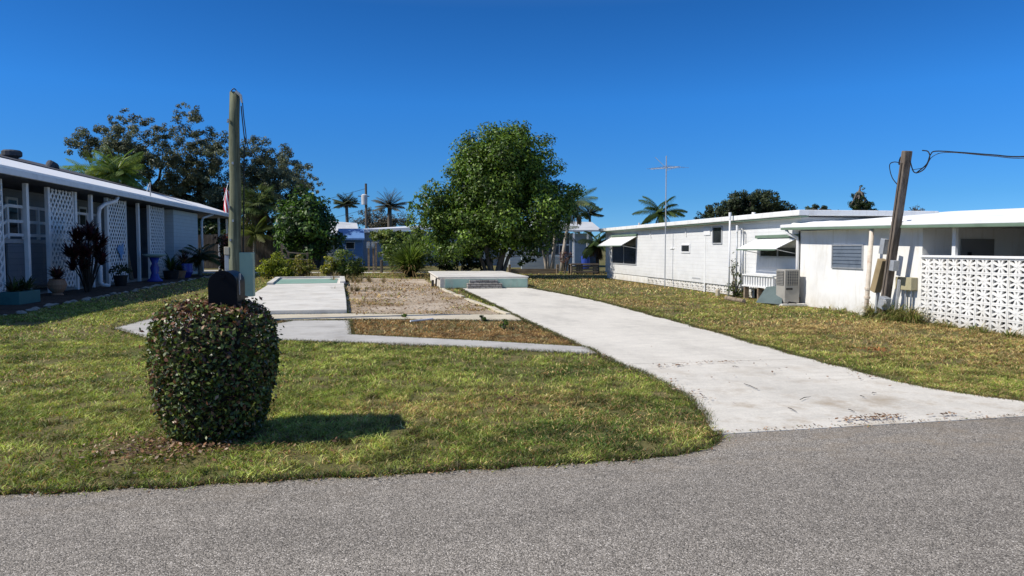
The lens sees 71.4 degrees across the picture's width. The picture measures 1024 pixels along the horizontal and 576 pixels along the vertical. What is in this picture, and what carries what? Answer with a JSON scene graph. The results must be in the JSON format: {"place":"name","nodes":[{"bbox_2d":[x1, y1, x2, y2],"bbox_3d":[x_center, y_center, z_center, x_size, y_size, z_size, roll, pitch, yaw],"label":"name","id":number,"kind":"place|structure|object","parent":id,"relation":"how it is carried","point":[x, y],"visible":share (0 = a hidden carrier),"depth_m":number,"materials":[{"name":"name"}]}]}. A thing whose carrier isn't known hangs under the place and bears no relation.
{"place":"outdoors","nodes":[
{"label":"outdoors","id":0,"kind":"place"},
{"bbox_2d":[32,270,217,293],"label":"carport floor","id":1,"kind":"structure","parent":0,"point":[43,290],"depth_m":30.38,"materials":[{"name":"grey concrete"}]},
{"bbox_2d":[123,238,133,279],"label":"leaning boards","id":2,"kind":"object","parent":1,"relation":"on","point":[131,272],"visible":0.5,"depth_m":33.90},
{"bbox_2d":[116,311,221,337],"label":"side path","id":3,"kind":"structure","parent":0,"point":[134,327],"depth_m":13.75,"materials":[{"name":"grey concrete"}]},
{"bbox_2d":[213,234,227,270],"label":"croton plant","id":4,"kind":"object","parent":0,"point":[222,240],"visible":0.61,"depth_m":40.50,"materials":[{"name":"green plant"}]},
{"bbox_2d":[205,272,428,272],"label":"seawall path","id":5,"kind":"structure","parent":0,"point":[317,272],"depth_m":45.63,"materials":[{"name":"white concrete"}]},
{"bbox_2d":[367,241,369,271],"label":"meter post","id":6,"kind":"object","parent":5,"relation":"on","point":[368,244],"visible":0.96,"depth_m":46.06,"materials":[{"name":"metal"}]},
{"bbox_2d":[372,241,374,271],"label":"meter post","id":7,"kind":"object","parent":5,"relation":"on","point":[373,245],"visible":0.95,"depth_m":46.09,"materials":[{"name":"metal"}]},
{"bbox_2d":[325,222,357,263],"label":"pale roof house","id":8,"kind":"structure","parent":0,"point":[344,225],"depth_m":74.64,"materials":[{"name":"white"}]},
{"bbox_2d":[337,229,364,266],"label":"blue house","id":9,"kind":"structure","parent":0,"point":[355,238],"depth_m":60.53,"materials":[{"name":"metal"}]},
{"bbox_2d":[346,242,354,248],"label":"window","id":10,"kind":"structure","parent":9,"relation":"in","point":[349,245],"depth_m":60.39,"materials":[{"name":"glass"}]},
{"bbox_2d":[363,226,503,265],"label":"grey house","id":11,"kind":"structure","parent":0,"point":[368,238],"depth_m":62.77,"materials":[{"name":"blue"}]},
{"bbox_2d":[0,417,1023,575],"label":"road","id":12,"kind":"structure","parent":0,"point":[944,498],"depth_m":4.08,"materials":[{"name":"asphalt"}]},
{"bbox_2d":[2,414,1022,496],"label":"edge litter","id":13,"kind":"object","parent":12,"relation":"on","point":[512,465],"visible":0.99,"depth_m":4.95,"materials":[{"name":"brown plant"}]},
{"bbox_2d":[0,249,1023,496],"bbox_3d":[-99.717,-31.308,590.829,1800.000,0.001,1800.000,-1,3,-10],"label":"ground","id":14,"kind":"structure","parent":0,"point":[306,455],"depth_m":8.12,"materials":[{"name":"plant"}]},
{"bbox_2d":[59,150,127,182],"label":"feather palm","id":15,"kind":"object","parent":14,"relation":"on","point":[70,168],"visible":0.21,"depth_m":41.62,"materials":[{"name":"green plant"}]},
{"bbox_2d":[0,275,209,315],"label":"garden bed","id":16,"kind":"object","parent":14,"relation":"on","point":[69,295],"visible":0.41,"depth_m":23.82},
{"bbox_2d":[0,274,40,304],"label":"planter box","id":17,"kind":"object","parent":16,"relation":"on","point":[22,292],"visible":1,"depth_m":19.68,"materials":[{"name":"teal"}]},
{"bbox_2d":[40,266,69,294],"bbox_3d":[-15.000,-0.264,23.509,0.980,1.016,0.903,-3,4,-39],"label":"potted plant","id":18,"kind":"object","parent":16,"relation":"on","point":[56,284],"visible":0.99,"depth_m":23.35,"materials":[{"name":"grey plant"}]},
{"bbox_2d":[56,219,112,291],"bbox_3d":[-15.004,-1.132,25.095,1.813,2.600,2.881,-1,3,-10],"label":"cordyline plant","id":19,"kind":"object","parent":16,"relation":"on","point":[77,252],"visible":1,"depth_m":24.90,"materials":[{"name":"black plant"}]},
{"bbox_2d":[108,263,132,285],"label":"potted plant","id":20,"kind":"object","parent":16,"relation":"on","point":[120,280],"visible":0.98,"depth_m":29.07,"materials":[{"name":"green plant"}]},
{"bbox_2d":[142,254,165,281],"bbox_3d":[-16.644,-0.938,33.169,1.040,1.290,1.040,-1,3,-10],"label":"bird bath","id":21,"kind":"object","parent":16,"relation":"on","point":[154,268],"visible":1,"depth_m":33.01,"materials":[{"name":"ceramic"}]},
{"bbox_2d":[159,251,184,278],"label":"potted plant","id":22,"kind":"object","parent":16,"relation":"on","point":[171,273],"visible":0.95,"depth_m":35.41,"materials":[{"name":"green plant"}]},
{"bbox_2d":[175,261,186,277],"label":"potted plant","id":23,"kind":"object","parent":16,"relation":"on","point":[182,272],"visible":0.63,"depth_m":36.81,"materials":[{"name":"green plant"}]},
{"bbox_2d":[174,251,195,277],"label":"potted plant","id":24,"kind":"object","parent":16,"relation":"on","point":[188,267],"visible":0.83,"depth_m":37.63,"materials":[{"name":"blue plant"}]},
{"bbox_2d":[178,243,221,275],"bbox_3d":[-17.451,-1.576,39.761,2.220,1.831,2.257,2,4,33],"label":"potted palm","id":25,"kind":"object","parent":16,"relation":"on","point":[202,254],"visible":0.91,"depth_m":39.57,"materials":[{"name":"green plant"}]},
{"bbox_2d":[74,144,151,189],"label":"feather palm","id":26,"kind":"object","parent":14,"relation":"on","point":[110,171],"visible":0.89,"depth_m":40.13,"materials":[{"name":"green plant"}]},
{"bbox_2d":[0,149,228,292],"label":"carport house","id":27,"kind":"structure","parent":14,"relation":"on","point":[42,206],"depth_m":28.36,"materials":[{"name":"white paint"}]},
{"bbox_2d":[5,196,18,232],"bbox_3d":[-18.126,-2.588,25.825,0.070,1.400,0.775,-1,3,-10],"label":"window","id":28,"kind":"structure","parent":27,"relation":"in","point":[13,212],"depth_m":25.84,"materials":[{"name":"glass"}]},
{"bbox_2d":[77,206,86,230],"bbox_3d":[-19.120,-2.916,31.714,0.070,1.400,0.835,-1,3,-10],"label":"window","id":29,"kind":"structure","parent":27,"relation":"in","point":[81,218],"depth_m":31.51,"materials":[{"name":"glass"}]},
{"bbox_2d":[117,243,123,259],"bbox_3d":[-17.027,-1.584,30.982,0.030,0.760,0.820,-1,3,-10],"label":"wall ornament","id":30,"kind":"object","parent":27,"relation":"attached to","point":[120,249],"depth_m":31.03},
{"bbox_2d":[223,184,228,212],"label":"flag","id":31,"kind":"object","parent":27,"relation":"attached to","point":[226,202],"visible":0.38,"depth_m":49.50,"materials":[{"name":"fabric"}]},
{"bbox_2d":[17,425,347,473],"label":"leaf litter","id":32,"kind":"object","parent":14,"relation":"on","point":[132,453],"visible":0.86,"depth_m":5.40,"materials":[{"name":"plant"}]},
{"bbox_2d":[63,102,324,234],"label":"oak tree","id":33,"kind":"object","parent":14,"relation":"on","point":[201,187],"visible":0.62,"depth_m":59.53,"materials":[{"name":"green plant"}]},
{"bbox_2d":[138,294,285,444],"bbox_3d":[-2.446,0.686,5.852,1.103,1.285,1.048,-1,3,-10],"label":"clipped bush","id":34,"kind":"object","parent":14,"relation":"on","point":[210,382],"visible":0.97,"depth_m":5.53,"materials":[{"name":"green plant"}]},
{"bbox_2d":[198,206,228,259],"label":"evergreen shrub","id":35,"kind":"object","parent":14,"relation":"on","point":[210,226],"visible":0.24,"depth_m":59.14,"materials":[{"name":"green plant"}]},
{"bbox_2d":[208,270,244,430],"bbox_3d":[-2.345,0.536,5.905,0.220,1.374,0.510,-1,3,-13],"label":"mailbox","id":36,"kind":"object","parent":14,"relation":"on","point":[227,287],"visible":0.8,"depth_m":5.65,"materials":[{"name":"black paint"}]},
{"bbox_2d":[208,271,237,308],"bbox_3d":[-2.298,0.013,5.660,0.218,0.303,0.032,-1,3,-13],"label":"door","id":37,"kind":"structure","parent":36,"relation":"in","point":[223,290],"depth_m":5.64,"materials":[{"name":"black paint"}]},
{"bbox_2d":[224,88,254,318],"bbox_3d":[-5.717,-1.699,14.866,0.592,4.852,0.420,-1,3,-10],"label":"service pole","id":38,"kind":"object","parent":14,"relation":"on","point":[238,260],"visible":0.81,"depth_m":14.84,"materials":[{"name":"brown wood"}]},
{"bbox_2d":[220,196,283,260],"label":"evergreen shrub","id":39,"kind":"object","parent":14,"relation":"on","point":[268,232],"visible":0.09,"depth_m":56.36,"materials":[{"name":"green plant"}]},
{"bbox_2d":[198,234,315,268],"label":"board fence","id":40,"kind":"object","parent":14,"relation":"on","point":[265,247],"visible":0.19,"depth_m":54.41,"materials":[{"name":"wood"}]},
{"bbox_2d":[241,215,274,268],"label":"feather palm","id":41,"kind":"object","parent":14,"relation":"on","point":[254,234],"visible":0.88,"depth_m":53.16,"materials":[{"name":"green plant"}]},
{"bbox_2d":[241,183,282,264],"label":"fan palm","id":42,"kind":"object","parent":14,"relation":"on","point":[255,213],"visible":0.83,"depth_m":54.69,"materials":[{"name":"green plant"}]},
{"bbox_2d":[255,251,295,278],"bbox_3d":[-11.837,-1.038,35.744,1.950,1.646,1.858,-1,3,-10],"label":"leafy bush","id":43,"kind":"object","parent":14,"relation":"on","point":[272,267],"visible":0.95,"depth_m":35.42,"materials":[{"name":"green plant"}]},
{"bbox_2d":[281,244,308,273],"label":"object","id":44,"kind":"structure","parent":14,"relation":"on","point":[288,252],"depth_m":42.35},
{"bbox_2d":[245,276,346,314],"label":"concrete slab","id":45,"kind":"structure","parent":14,"relation":"on","point":[304,295],"depth_m":21.50,"materials":[{"name":"white concrete"}]},
{"bbox_2d":[274,231,324,267],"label":"garden shed","id":46,"kind":"structure","parent":14,"relation":"on","point":[319,264],"depth_m":57.31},
{"bbox_2d":[291,254,316,276],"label":"leafy bush","id":47,"kind":"object","parent":14,"relation":"on","point":[303,268],"visible":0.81,"depth_m":37.02,"materials":[{"name":"green plant"}]},
{"bbox_2d":[270,184,346,269],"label":"broadleaf tree","id":48,"kind":"object","parent":14,"relation":"on","point":[304,219],"visible":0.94,"depth_m":50.79,"materials":[{"name":"green plant"}]},
{"bbox_2d":[307,270,347,278],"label":"weed clump","id":49,"kind":"object","parent":14,"relation":"on","point":[334,273],"visible":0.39,"depth_m":34.92,"materials":[{"name":"green plant"}]},
{"bbox_2d":[319,256,338,275],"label":"leafy bush","id":50,"kind":"object","parent":14,"relation":"on","point":[330,266],"visible":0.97,"depth_m":36.07,"materials":[{"name":"green plant"}]},
{"bbox_2d":[332,193,359,221],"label":"date palm","id":51,"kind":"object","parent":14,"relation":"on","point":[346,202],"visible":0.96,"depth_m":92.09,"materials":[{"name":"green plant"}]},
{"bbox_2d":[323,249,368,277],"bbox_3d":[-8.664,-1.145,37.130,2.343,1.818,2.145,-1,3,-10],"label":"leafy bush","id":52,"kind":"object","parent":14,"relation":"on","point":[345,267],"visible":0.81,"depth_m":36.89,"materials":[{"name":"green plant"}]},
{"bbox_2d":[325,183,368,227],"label":"power pole","id":53,"kind":"object","parent":14,"relation":"on","point":[364,198],"visible":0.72,"depth_m":82.81,"materials":[{"name":"grey wood"}]},
{"bbox_2d":[332,283,377,291],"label":"weed clump","id":54,"kind":"object","parent":14,"relation":"on","point":[358,288],"visible":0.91,"depth_m":25.58,"materials":[{"name":"green plant"}]},
{"bbox_2d":[331,272,384,282],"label":"weed clump","id":55,"kind":"object","parent":14,"relation":"on","point":[359,279],"visible":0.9,"depth_m":32.04,"materials":[{"name":"green plant"}]},
{"bbox_2d":[349,206,409,227],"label":"bare tree","id":56,"kind":"object","parent":14,"relation":"on","point":[380,223],"visible":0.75,"depth_m":97.42,"materials":[{"name":"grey plant"}]},
{"bbox_2d":[249,313,521,320],"bbox_3d":[-2.981,0.676,15.895,6.385,0.085,1.442,0,3,0],"label":"footing strip","id":57,"kind":"object","parent":14,"relation":"on","point":[347,316],"visible":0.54,"depth_m":15.86,"materials":[{"name":"beige concrete"}]},
{"bbox_2d":[375,242,396,270],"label":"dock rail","id":58,"kind":"object","parent":14,"relation":"on","point":[376,257],"visible":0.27,"depth_m":49.17,"materials":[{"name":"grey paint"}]},
{"bbox_2d":[371,187,406,226],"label":"date palm","id":59,"kind":"object","parent":14,"relation":"on","point":[389,205],"visible":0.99,"depth_m":92.98,"materials":[{"name":"green plant"}]},
{"bbox_2d":[369,227,426,272],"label":"broadleaf shrub","id":60,"kind":"object","parent":14,"relation":"on","point":[383,234],"visible":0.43,"depth_m":44.89,"materials":[{"name":"green plant"}]},
{"bbox_2d":[380,230,434,269],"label":"broadleaf shrub","id":61,"kind":"object","parent":14,"relation":"on","point":[411,240],"visible":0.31,"depth_m":40.85,"materials":[{"name":"green plant"}]},
{"bbox_2d":[379,237,440,276],"bbox_3d":[-5.556,-1.542,39.104,3.867,2.690,4.018,-1,3,-10],"label":"strap leaf plant","id":62,"kind":"object","parent":14,"relation":"on","point":[410,260],"visible":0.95,"depth_m":38.58,"materials":[{"name":"plant"}]},
{"bbox_2d":[345,278,498,314],"bbox_3d":[-4.438,0.056,26.760,4.141,0.001,22.181,-1,3,-12],"label":"sandy patch","id":63,"kind":"object","parent":14,"relation":"on","point":[430,307],"visible":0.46,"depth_m":21.11,"materials":[{"name":"sand"}]},
{"bbox_2d":[352,282,485,314],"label":"leaf litter","id":64,"kind":"object","parent":63,"relation":"on","point":[389,288],"visible":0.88,"depth_m":21.07,"materials":[{"name":"plant"}]},
{"bbox_2d":[257,320,596,353],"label":"walkway","id":65,"kind":"structure","parent":14,"relation":"on","point":[321,330],"depth_m":12.03,"materials":[{"name":"grey concrete"}]},
{"bbox_2d":[440,288,510,313],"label":"broken kerb","id":66,"kind":"structure","parent":14,"relation":"on","point":[495,309],"depth_m":19.70,"materials":[{"name":"beige concrete"}]},
{"bbox_2d":[428,271,528,288],"bbox_3d":[-1.645,-0.400,31.059,3.590,0.450,7.650,-1,3,-10],"label":"raised foundation","id":67,"kind":"object","parent":14,"relation":"on","point":[478,279],"visible":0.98,"depth_m":27.91,"materials":[{"name":"white concrete"}]},
{"bbox_2d":[433,247,540,270],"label":"broadleaf shrub","id":68,"kind":"object","parent":14,"relation":"on","point":[470,262],"visible":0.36,"depth_m":40.15,"materials":[{"name":"green plant"}]},
{"bbox_2d":[405,120,586,271],"bbox_3d":[-0.795,-4.500,37.036,9.496,8.273,6.157,-1,3,-10],"label":"broadleaf tree","id":69,"kind":"object","parent":14,"relation":"on","point":[499,181],"visible":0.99,"depth_m":35.89,"materials":[{"name":"green plant"}]},
{"bbox_2d":[508,264,558,273],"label":"timber edging","id":70,"kind":"object","parent":14,"relation":"on","point":[534,271],"visible":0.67,"depth_m":42.83,"materials":[{"name":"wood"}]},
{"bbox_2d":[521,256,572,270],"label":"garden wall","id":71,"kind":"structure","parent":14,"relation":"on","point":[538,263],"depth_m":47.97,"materials":[{"name":"grey"}]},
{"bbox_2d":[546,214,566,268],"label":"feather palm","id":72,"kind":"object","parent":14,"relation":"on","point":[547,258],"visible":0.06,"depth_m":44.38,"materials":[{"name":"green plant"}]},
{"bbox_2d":[541,194,583,268],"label":"feather palm","id":73,"kind":"object","parent":14,"relation":"on","point":[579,216],"visible":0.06,"depth_m":45.89,"materials":[{"name":"green plant"}]},
{"bbox_2d":[549,215,578,268],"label":"feather palm","id":74,"kind":"object","parent":14,"relation":"on","point":[554,250],"visible":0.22,"depth_m":44.43,"materials":[{"name":"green plant"}]},
{"bbox_2d":[558,251,573,273],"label":"dry shrub","id":75,"kind":"object","parent":14,"relation":"on","point":[563,261],"visible":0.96,"depth_m":42.58,"materials":[{"name":"brown plant"}]},
{"bbox_2d":[568,263,582,274],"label":"wooden crate","id":76,"kind":"object","parent":14,"relation":"on","point":[578,267],"visible":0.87,"depth_m":42.25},
{"bbox_2d":[559,186,601,270],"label":"feather palm","id":77,"kind":"object","parent":14,"relation":"on","point":[586,204],"visible":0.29,"depth_m":48.05,"materials":[{"name":"green plant"}]},
{"bbox_2d":[581,263,598,273],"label":"wooden bench","id":78,"kind":"object","parent":14,"relation":"on","point":[594,267],"visible":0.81,"depth_m":42.36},
{"bbox_2d":[577,231,605,273],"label":"feather palm","id":79,"kind":"object","parent":14,"relation":"on","point":[593,250],"visible":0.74,"depth_m":43.22,"materials":[{"name":"green plant"}]},
{"bbox_2d":[580,203,603,232],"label":"date palm","id":80,"kind":"object","parent":14,"relation":"on","point":[591,212],"visible":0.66,"depth_m":63.39,"materials":[{"name":"green plant"}]},
{"bbox_2d":[632,196,687,224],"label":"feather palm","id":81,"kind":"object","parent":14,"relation":"on","point":[658,213],"visible":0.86,"depth_m":49.95,"materials":[{"name":"green plant"}]},
{"bbox_2d":[650,156,687,287],"bbox_3d":[6.186,-2.621,28.428,1.224,5.176,1.993,-1,3,-20],"label":"tv antenna","id":82,"kind":"object","parent":14,"relation":"on","point":[666,167],"visible":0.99,"depth_m":28.06,"materials":[{"name":"metal"}]},
{"bbox_2d":[724,296,745,302],"bbox_3d":[6.459,0.336,20.633,0.137,0.137,1.296,0,3,-5],"label":"log","id":83,"kind":"object","parent":14,"relation":"on","point":[730,298],"visible":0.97,"depth_m":20.52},
{"bbox_2d":[724,252,756,297],"bbox_3d":[7.204,-0.395,22.500,0.849,1.522,1.043,-1,3,-10],"label":"climbing vine","id":84,"kind":"object","parent":14,"relation":"on","point":[736,293],"visible":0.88,"depth_m":22.53,"materials":[{"name":"green plant"}]},
{"bbox_2d":[693,189,797,219],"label":"oak tree","id":85,"kind":"object","parent":14,"relation":"on","point":[757,201],"visible":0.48,"depth_m":65.45,"materials":[{"name":"green plant"}]},
{"bbox_2d":[742,274,775,298],"bbox_3d":[7.382,-0.014,21.246,0.190,0.768,1.801,-1,3,-10],"label":"slatted rack","id":86,"kind":"object","parent":14,"relation":"on","point":[759,282],"visible":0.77,"depth_m":21.23,"materials":[{"name":"white paint"}]},
{"bbox_2d":[597,210,938,297],"bbox_3d":[7.910,-1.399,28.518,4.710,2.760,18.680,-1,3,-10],"label":"trailer home","id":87,"kind":"object","parent":14,"relation":"on","point":[700,255],"visible":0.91,"depth_m":24.79,"materials":[{"name":"white"}]},
{"bbox_2d":[612,237,636,264],"bbox_3d":[5.367,-1.767,34.185,0.033,1.262,3.576,-1,3,-10],"label":"window","id":88,"kind":"structure","parent":87,"relation":"in","point":[622,254],"depth_m":33.82,"materials":[{"name":"glass"}]},
{"bbox_2d":[681,244,689,252],"bbox_3d":[6.579,-1.502,27.001,0.033,0.333,0.820,-1,3,-10],"label":"window","id":89,"kind":"structure","parent":87,"relation":"in","point":[685,248],"depth_m":27.01,"materials":[{"name":"white metal"}]},
{"bbox_2d":[712,226,722,243],"bbox_3d":[7.021,-1.806,24.357,0.033,0.601,0.730,-1,3,-10],"label":"window","id":90,"kind":"structure","parent":87,"relation":"in","point":[717,231],"depth_m":24.35,"materials":[{"name":"grey paint"}]},
{"bbox_2d":[760,246,795,257],"bbox_3d":[7.668,-1.045,20.551,0.033,0.334,1.983,-1,3,-10],"label":"window","id":91,"kind":"structure","parent":87,"relation":"in","point":[776,254],"depth_m":20.32,"materials":[{"name":"glass"}]},
{"bbox_2d":[756,286,781,303],"bbox_3d":[7.142,0.166,19.697,0.720,0.480,1.359,-1,3,-10],"label":"leaning sheet","id":92,"kind":"object","parent":14,"relation":"on","point":[768,295],"visible":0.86,"depth_m":19.65,"materials":[{"name":"teal"}]},
{"bbox_2d":[769,269,806,306],"bbox_3d":[7.491,-0.015,19.352,0.710,0.980,0.720,-1,3,-10],"label":"air conditioner","id":93,"kind":"object","parent":14,"relation":"on","point":[787,286],"visible":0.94,"depth_m":19.12,"materials":[{"name":"white paint"}]},
{"bbox_2d":[805,204,830,209],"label":"broadleaf tree","id":94,"kind":"object","parent":14,"relation":"on","point":[816,207],"visible":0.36,"depth_m":91.98,"materials":[{"name":"green plant"}]},
{"bbox_2d":[817,304,866,316],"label":"weed clump","id":95,"kind":"object","parent":14,"relation":"on","point":[840,311],"visible":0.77,"depth_m":16.98,"materials":[{"name":"green plant"}]},
{"bbox_2d":[847,185,876,209],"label":"conifer tree","id":96,"kind":"object","parent":14,"relation":"on","point":[858,203],"visible":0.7,"depth_m":65.38,"materials":[{"name":"green plant"}]},
{"bbox_2d":[858,229,873,315],"bbox_3d":[8.107,-0.330,16.229,0.220,2.051,0.284,-1,3,-10],"label":"rusty pipe","id":97,"kind":"object","parent":14,"relation":"on","point":[869,267],"visible":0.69,"depth_m":16.17,"materials":[{"name":"metal"}]},
{"bbox_2d":[856,346,904,352],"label":"leaf litter","id":98,"kind":"object","parent":14,"relation":"on","point":[877,348],"visible":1,"depth_m":10.56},
{"bbox_2d":[852,300,938,323],"bbox_3d":[8.242,0.594,15.335,1.290,0.735,2.200,-1,3,-10],"label":"weed clump","id":99,"kind":"object","parent":14,"relation":"on","point":[896,314],"visible":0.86,"depth_m":14.97,"materials":[{"name":"green plant"}]},
{"bbox_2d":[780,208,1023,335],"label":"white house","id":100,"kind":"structure","parent":14,"relation":"on","point":[965,268],"depth_m":15.17,"materials":[{"name":"paint"}]},
{"bbox_2d":[831,244,863,268],"bbox_3d":[8.197,-0.769,17.424,0.033,0.595,1.209,-1,3,-10],"label":"window","id":101,"kind":"structure","parent":100,"relation":"in","point":[843,256],"depth_m":17.39,"materials":[{"name":"metal"}]},
{"bbox_2d":[895,277,917,310],"bbox_3d":[8.488,0.217,15.341,0.166,0.902,0.479,-1,3,-10],"label":"junction box","id":102,"kind":"object","parent":100,"relation":"attached to","point":[909,283],"visible":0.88,"depth_m":15.21,"materials":[{"name":"beige paint"}]},
{"bbox_2d":[958,239,994,318],"bbox_3d":[9.913,-0.195,15.204,0.800,1.700,0.026,-1,3,-10],"label":"door","id":103,"kind":"structure","parent":100,"relation":"in","point":[978,247],"depth_m":15.17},
{"bbox_2d":[870,150,1023,314],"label":"leaning pole","id":104,"kind":"object","parent":14,"relation":"on","point":[884,273],"visible":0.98,"depth_m":15.11,"materials":[{"name":"brown paint"}]},
{"bbox_2d":[917,320,1023,338],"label":"weed clump","id":105,"kind":"object","parent":14,"relation":"on","point":[943,324],"visible":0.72,"depth_m":13.18,"materials":[{"name":"green plant"}]},
{"bbox_2d":[0,0,1023,240],"label":"sky","id":106,"kind":"structure","parent":0,"point":[809,102],"materials":[{"name":"blue"}]},
{"bbox_2d":[499,222,599,267],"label":"porch house","id":107,"kind":"structure","parent":0,"point":[575,248],"depth_m":58.43,"materials":[{"name":"white"}]},
{"bbox_2d":[462,288,1023,433],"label":"driveway","id":108,"kind":"structure","parent":0,"point":[627,336],"depth_m":8.51,"materials":[{"name":"concrete"}]},
{"bbox_2d":[594,345,986,420],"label":"leaf litter","id":109,"kind":"object","parent":108,"relation":"on","point":[861,417],"visible":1,"depth_m":6.53,"materials":[{"name":"plant"}]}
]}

